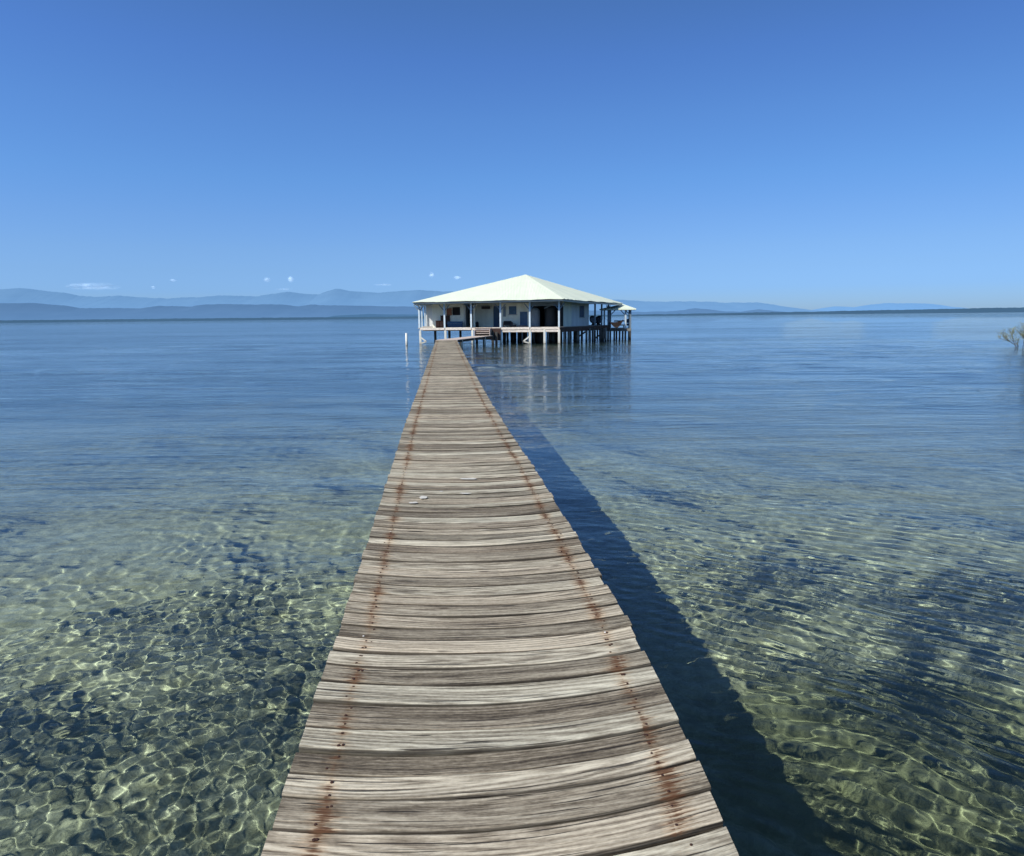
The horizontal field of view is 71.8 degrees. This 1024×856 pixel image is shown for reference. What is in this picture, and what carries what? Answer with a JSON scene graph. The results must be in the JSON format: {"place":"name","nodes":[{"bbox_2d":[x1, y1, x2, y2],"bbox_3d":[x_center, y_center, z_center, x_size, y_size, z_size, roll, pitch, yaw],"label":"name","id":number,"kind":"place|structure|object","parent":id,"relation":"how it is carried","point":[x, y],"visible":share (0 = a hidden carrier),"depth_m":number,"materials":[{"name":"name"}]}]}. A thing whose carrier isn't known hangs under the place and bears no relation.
{"place":"outdoors","nodes":[
{"label":"outdoors","id":0,"kind":"place"},
{"bbox_2d":[331,314,423,316],"bbox_3d":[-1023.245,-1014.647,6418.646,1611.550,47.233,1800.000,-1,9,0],"label":"hills","id":1,"kind":"structure","parent":0,"point":[378,315],"depth_m":6212.05,"materials":[{"name":"blue"}]},
{"bbox_2d":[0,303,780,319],"bbox_3d":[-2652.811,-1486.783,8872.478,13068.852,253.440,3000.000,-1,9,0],"label":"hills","id":2,"kind":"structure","parent":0,"point":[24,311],"depth_m":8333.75,"materials":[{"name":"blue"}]},
{"bbox_2d":[0,288,823,311],"bbox_3d":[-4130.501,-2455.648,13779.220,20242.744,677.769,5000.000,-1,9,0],"label":"mountains","id":3,"kind":"structure","parent":0,"point":[330,297],"depth_m":13221.65,"materials":[{"name":"blue"}]},
{"bbox_2d":[0,312,1023,855],"bbox_3d":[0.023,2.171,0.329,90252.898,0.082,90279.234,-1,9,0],"label":"sea","id":4,"kind":"structure","parent":0,"point":[800,536],"depth_m":6.82,"materials":[{"name":"liquid"}]},
{"bbox_2d":[995,322,1023,346],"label":"mangrove bush","id":5,"kind":"object","parent":4,"relation":"in","point":[1012,333],"visible":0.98,"depth_m":45.38,"materials":[{"name":"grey plant"}]},
{"bbox_2d":[0,307,1023,322],"bbox_3d":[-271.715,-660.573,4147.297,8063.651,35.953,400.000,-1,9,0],"label":"coast","id":6,"kind":"structure","parent":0,"point":[978,310],"depth_m":4074.70},
{"bbox_2d":[0,0,1023,309],"label":"sky","id":7,"kind":"structure","parent":0,"point":[802,154],"materials":[{"name":"blue"}]},
{"bbox_2d":[814,303,968,310],"bbox_3d":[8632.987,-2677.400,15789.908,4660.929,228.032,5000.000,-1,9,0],"label":"mountains","id":8,"kind":"structure","parent":0,"point":[899,306],"depth_m":15136.26,"materials":[{"name":"blue"}]},
{"bbox_3d":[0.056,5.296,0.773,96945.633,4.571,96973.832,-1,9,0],"label":"seabed","id":9,"kind":"structure","parent":0,"visible":0},
{"bbox_2d":[435,335,492,347],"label":"access ramp","id":10,"kind":"structure","parent":9,"relation":"on","point":[461,340],"depth_m":53.94,"materials":[{"name":"white wood"}]},
{"bbox_2d":[261,340,738,855],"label":"wooden jetty","id":11,"kind":"object","parent":9,"relation":"on","point":[489,684],"visible":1,"depth_m":3.03,"materials":[{"name":"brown wood"}]},
{"bbox_2d":[412,275,622,343],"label":"stilt house","id":12,"kind":"structure","parent":9,"relation":"on","point":[515,300],"depth_m":61.21,"materials":[{"name":"white paint"}]},
{"bbox_2d":[436,321,443,327],"bbox_3d":[-6.227,-9.033,61.468,0.733,0.600,0.591,1,9,10],"label":"wooden cabinet","id":13,"kind":"object","parent":12,"relation":"on","point":[439,324],"visible":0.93,"depth_m":61.23,"materials":[{"name":"red wood"}]},
{"bbox_2d":[441,315,449,326],"bbox_3d":[-5.800,-9.323,61.888,0.857,1.034,0.541,1,9,10],"label":"wooden cabinet","id":14,"kind":"object","parent":12,"relation":"on","point":[447,318],"visible":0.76,"depth_m":61.63,"materials":[{"name":"brown wood"}]},
{"bbox_2d":[447,321,462,326],"bbox_3d":[-4.939,-8.970,61.256,1.466,0.516,0.485,1,9,10],"label":"veranda bench","id":15,"kind":"object","parent":12,"relation":"on","point":[455,323],"visible":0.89,"depth_m":61.08,"materials":[{"name":"blue fabric"}]},
{"bbox_2d":[452,307,459,314],"bbox_3d":[-4.843,-10.184,61.610,0.872,0.827,0.110,1,9,10],"label":"window","id":16,"kind":"structure","parent":12,"relation":"in","point":[455,310],"depth_m":61.61,"materials":[{"name":"black glass"}]},
{"bbox_2d":[466,306,468,326],"bbox_3d":[-4.080,-9.952,63.128,0.406,1.855,0.050,1,9,10],"label":"door","id":17,"kind":"structure","parent":12,"relation":"in","point":[467,314],"depth_m":63.10,"materials":[{"name":"grey paint"}]},
{"bbox_2d":[468,306,472,326],"bbox_3d":[-3.643,-9.951,63.105,0.486,1.851,0.050,1,9,10],"label":"door","id":18,"kind":"structure","parent":12,"relation":"in","point":[468,306],"depth_m":63.07,"materials":[{"name":"wood"}]},
{"bbox_2d":[493,306,499,326],"bbox_3d":[-1.334,-9.897,62.484,0.739,1.888,0.100,1,9,10],"label":"door","id":19,"kind":"structure","parent":12,"relation":"in","point":[496,319],"depth_m":62.49,"materials":[{"name":"blue paint"}]},
{"bbox_2d":[503,321,512,326],"bbox_3d":[-0.344,-8.886,60.410,0.820,0.517,0.620,-1,9,0],"label":"veranda armchair","id":20,"kind":"object","parent":12,"relation":"on","point":[507,322],"visible":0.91,"depth_m":60.59,"materials":[{"name":"plastic"}]},
{"bbox_2d":[508,306,516,314],"bbox_3d":[0.062,-10.113,60.764,0.831,0.833,0.130,1,9,10],"label":"window","id":21,"kind":"structure","parent":12,"relation":"in","point":[512,309],"depth_m":60.74,"materials":[{"name":"blue glass"}]},
{"bbox_2d":[519,311,528,326],"bbox_3d":[1.009,-9.341,60.633,0.850,1.382,0.140,1,9,10],"label":"door","id":22,"kind":"structure","parent":12,"relation":"in","point":[523,315],"depth_m":60.59,"materials":[{"name":"blue paint"}]},
{"bbox_2d":[531,307,539,326],"bbox_3d":[1.979,-9.531,60.674,0.861,1.664,0.861,-1,9,0],"label":"water tank","id":23,"kind":"object","parent":12,"relation":"on","point":[535,316],"visible":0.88,"depth_m":60.35,"materials":[{"name":"grey plastic"}]},
{"bbox_2d":[544,306,557,326],"bbox_3d":[3.377,-9.714,61.177,1.189,1.841,1.189,-1,9,0],"label":"water tank","id":24,"kind":"object","parent":12,"relation":"on","point":[550,316],"visible":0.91,"depth_m":60.73,"materials":[{"name":"black plastic"}]},
{"bbox_2d":[560,306,562,326],"bbox_3d":[4.170,-9.412,59.603,0.040,1.710,0.684,4,10,26],"label":"door","id":25,"kind":"structure","parent":12,"relation":"in","point":[561,310],"depth_m":59.58,"materials":[{"name":"grey wood"}]},
{"bbox_2d":[579,305,584,317],"bbox_3d":[6.241,-10.477,63.627,0.150,1.157,1.202,5,10,30],"label":"window","id":26,"kind":"structure","parent":12,"relation":"in","point":[581,307],"depth_m":63.65,"materials":[{"name":"blue glass"}]},
{"bbox_2d":[589,316,597,324],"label":"basket chair","id":27,"kind":"object","parent":12,"relation":"on","point":[591,318],"visible":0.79,"depth_m":65.31,"materials":[{"name":"wicker"}]},
{"bbox_2d":[596,315,602,324],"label":"basket chair","id":28,"kind":"object","parent":12,"relation":"on","point":[599,319],"visible":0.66,"depth_m":66.47,"materials":[{"name":"wicker"}]},
{"bbox_2d":[599,304,635,339],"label":"veranda pavilion","id":29,"kind":"structure","parent":9,"relation":"on","point":[621,308],"depth_m":66.91,"materials":[{"name":"grey paint"}]},
{"bbox_2d":[605,318,623,327],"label":"canvas hammock","id":30,"kind":"object","parent":29,"relation":"hanging from","point":[616,324],"visible":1,"depth_m":66.53,"materials":[{"name":"brown fabric"}]}
]}

